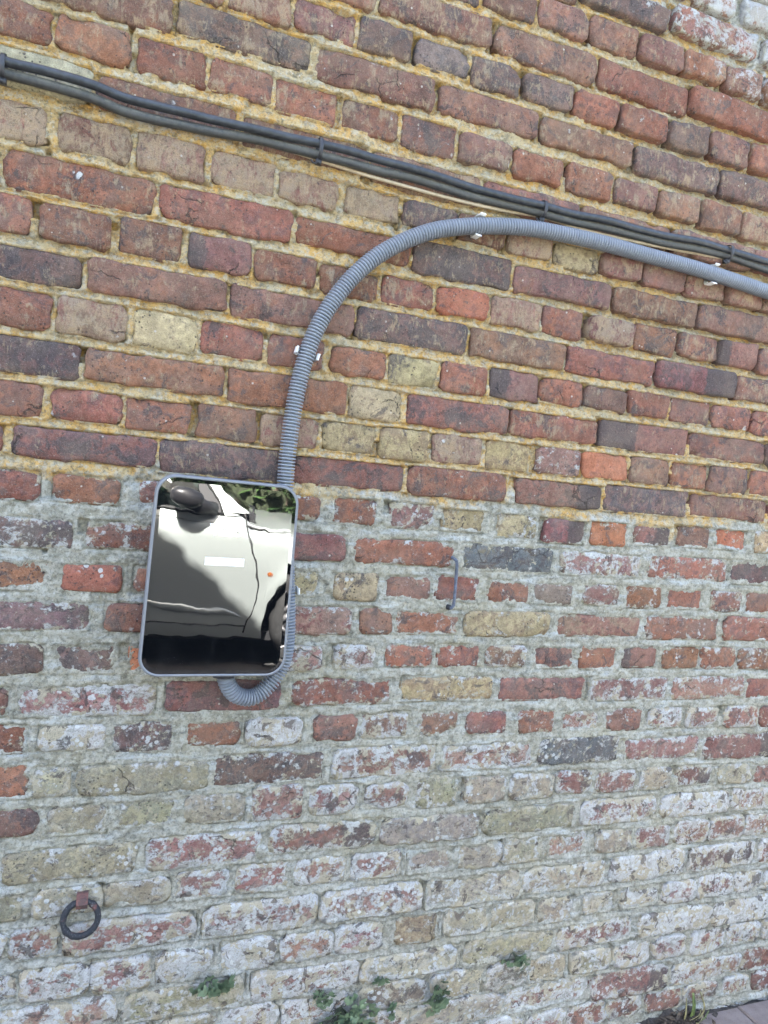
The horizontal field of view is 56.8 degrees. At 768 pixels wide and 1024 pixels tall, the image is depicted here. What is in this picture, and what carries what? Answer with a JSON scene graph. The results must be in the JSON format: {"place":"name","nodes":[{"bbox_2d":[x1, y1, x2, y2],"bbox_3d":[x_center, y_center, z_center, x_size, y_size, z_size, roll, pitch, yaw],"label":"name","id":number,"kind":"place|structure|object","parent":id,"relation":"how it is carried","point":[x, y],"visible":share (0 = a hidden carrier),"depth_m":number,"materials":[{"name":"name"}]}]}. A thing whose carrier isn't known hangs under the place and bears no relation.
{"place":"outdoors","nodes":[
{"label":"outdoors","id":0,"kind":"place"},
{"bbox_2d":[662,1000,767,1023],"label":"pavement","id":1,"kind":"structure","parent":0,"point":[756,1013],"depth_m":1.87,"materials":[{"name":"grey concrete"}]},
{"bbox_2d":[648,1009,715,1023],"bbox_3d":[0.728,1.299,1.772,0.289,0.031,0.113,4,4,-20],"label":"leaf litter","id":2,"kind":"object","parent":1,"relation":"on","point":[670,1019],"visible":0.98,"depth_m":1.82,"materials":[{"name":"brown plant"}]},
{"bbox_2d":[639,999,767,1023],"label":"soil","id":3,"kind":"structure","parent":1,"relation":"on","point":[667,1012],"depth_m":1.86,"materials":[{"name":"brown soil"}]},
{"bbox_2d":[684,991,708,1023],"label":"grass tuft","id":4,"kind":"object","parent":3,"relation":"on","point":[693,1006],"visible":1,"depth_m":1.83,"materials":[{"name":"green plant"}]},
{"label":"ground","id":5,"kind":"structure","parent":0,"visible":0},
{"bbox_2d":[0,0,767,1023],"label":"brick wall","id":6,"kind":"structure","parent":5,"relation":"on","point":[542,744],"depth_m":1.45,"materials":[{"name":"brick"}]},
{"bbox_2d":[0,52,7,86],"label":"cable tie","id":7,"kind":"object","parent":6,"relation":"attached to","point":[3,80],"visible":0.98,"depth_m":1.12,"materials":[{"name":"black plastic"}]},
{"bbox_2d":[59,890,101,939],"bbox_3d":[-0.555,0.737,1.302,0.071,0.072,0.050,4,4,-20],"label":"iron ring","id":8,"kind":"object","parent":6,"relation":"attached to","point":[82,901],"visible":1,"depth_m":1.29,"materials":[{"name":"grey metal"}]},
{"bbox_2d":[189,972,235,997],"bbox_3d":[-0.336,0.931,1.394,0.092,0.047,0.046,4,4,-20],"label":"plant","id":9,"kind":"object","parent":6,"relation":"attached to","point":[203,990],"depth_m":1.39,"materials":[{"name":"green plant"}]},
{"bbox_2d":[138,474,298,679],"bbox_3d":[-0.303,0.119,1.298,0.259,0.366,0.089,4,4,-20],"label":"charging box","id":10,"kind":"object","parent":6,"relation":"attached to","point":[218,586],"visible":1,"depth_m":1.25,"materials":[{"name":"silver metal"}]},
{"bbox_2d":[295,585,299,594],"bbox_3d":[-0.188,0.151,1.367,0.047,0.017,0.030,4,4,-20],"label":"pipe clip","id":11,"kind":"object","parent":6,"relation":"attached to","point":[297,590],"visible":0.33,"depth_m":1.36,"materials":[{"name":"white plastic"}]},
{"bbox_2d":[293,346,319,361],"bbox_3d":[-0.146,-0.298,1.335,0.048,0.022,0.030,4,4,-20],"label":"pipe clip","id":12,"kind":"object","parent":6,"relation":"attached to","point":[316,358],"visible":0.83,"depth_m":1.33,"materials":[{"name":"white plastic"}]},
{"bbox_2d":[310,137,323,165],"bbox_3d":[-0.125,-0.661,1.303,0.022,0.051,0.034,4,4,-20],"label":"cable tie","id":13,"kind":"object","parent":6,"relation":"attached to","point":[318,161],"visible":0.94,"depth_m":1.29,"materials":[{"name":"black plastic"}]},
{"bbox_2d":[313,989,336,1009],"bbox_3d":[-0.125,1.012,1.477,0.048,0.036,0.037,6,4,10],"label":"plant","id":14,"kind":"object","parent":6,"relation":"attached to","point":[325,1000],"depth_m":1.47,"materials":[{"name":"green plant"}]},
{"bbox_2d":[319,993,379,1023],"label":"plant","id":15,"kind":"object","parent":6,"relation":"attached to","point":[353,1015],"depth_m":1.50,"materials":[{"name":"green plant"}]},
{"bbox_2d":[372,976,389,986],"bbox_3d":[-0.005,1.007,1.526,0.026,0.024,0.031,9,5,41],"label":"plant","id":16,"kind":"object","parent":6,"relation":"attached to","point":[382,981],"depth_m":1.52,"materials":[{"name":"green plant"}]},
{"bbox_2d":[4,68,767,273],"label":"power cable","id":17,"kind":"object","parent":6,"relation":"attached to","point":[110,105],"visible":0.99,"depth_m":1.32,"materials":[{"name":"black rubber"}]},
{"bbox_2d":[5,56,767,265],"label":"power cable","id":18,"kind":"object","parent":6,"relation":"attached to","point":[72,78],"visible":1,"depth_m":1.31,"materials":[{"name":"black rubber"}]},
{"bbox_2d":[387,1001,396,1020],"bbox_3d":[0.018,1.087,1.543,0.018,0.040,0.033,7,4,21],"label":"plant","id":19,"kind":"object","parent":6,"relation":"attached to","point":[392,1016],"depth_m":1.54,"materials":[{"name":"green plant"}]},
{"bbox_2d":[422,979,450,1017],"bbox_3d":[0.120,1.081,1.570,0.055,0.089,0.046,2,5,-44],"label":"plant","id":20,"kind":"object","parent":6,"relation":"attached to","point":[439,1003],"depth_m":1.56,"materials":[{"name":"green plant"}]},
{"bbox_2d":[446,556,458,609],"bbox_3d":[0.142,0.150,1.498,0.013,0.115,0.034,4,4,-28],"label":"bent iron bar","id":21,"kind":"object","parent":6,"relation":"attached to","point":[449,607],"visible":1,"depth_m":1.49,"materials":[{"name":"grey metal"}]},
{"bbox_2d":[470,212,485,238],"bbox_3d":[0.189,-0.574,1.426,0.018,0.047,0.030,4,4,-20],"label":"pipe clip","id":22,"kind":"object","parent":6,"relation":"attached to","point":[476,235],"visible":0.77,"depth_m":1.42,"materials":[{"name":"white plastic"}]},
{"bbox_2d":[217,217,767,706],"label":"flexible conduit","id":23,"kind":"object","parent":6,"relation":"attached to","point":[331,303],"visible":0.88,"depth_m":1.36,"materials":[{"name":"grey plastic"}]},
{"bbox_2d":[292,153,730,261],"bbox_3d":[0.378,-0.615,1.501,1.350,0.027,0.007,4,4,-20],"label":"thin cable","id":24,"kind":"object","parent":6,"relation":"attached to","point":[360,173],"visible":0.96,"depth_m":1.43,"materials":[{"name":"plastic"}]},
{"bbox_2d":[501,952,529,970],"bbox_3d":[0.309,1.034,1.636,0.071,0.033,0.047,2,5,-42],"label":"plant","id":25,"kind":"object","parent":6,"relation":"attached to","point":[520,961],"depth_m":1.63,"materials":[{"name":"green plant"}]},
{"bbox_2d":[536,200,547,221],"bbox_3d":[0.321,-0.620,1.467,0.022,0.047,0.034,4,4,-20],"label":"cable tie","id":26,"kind":"object","parent":6,"relation":"attached to","point":[541,218],"visible":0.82,"depth_m":1.46,"materials":[{"name":"black plastic"}]},
{"bbox_2d":[704,263,719,285],"bbox_3d":[0.753,-0.545,1.631,0.014,0.046,0.030,4,4,-20],"label":"pipe clip","id":27,"kind":"object","parent":6,"relation":"attached to","point":[712,282],"visible":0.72,"depth_m":1.63,"materials":[{"name":"white plastic"}]},
{"bbox_2d":[722,245,734,263],"bbox_3d":[0.786,-0.593,1.637,0.022,0.045,0.034,4,4,-20],"label":"cable tie","id":28,"kind":"object","parent":6,"relation":"attached to","point":[726,261],"visible":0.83,"depth_m":1.63,"materials":[{"name":"black plastic"}]}
]}

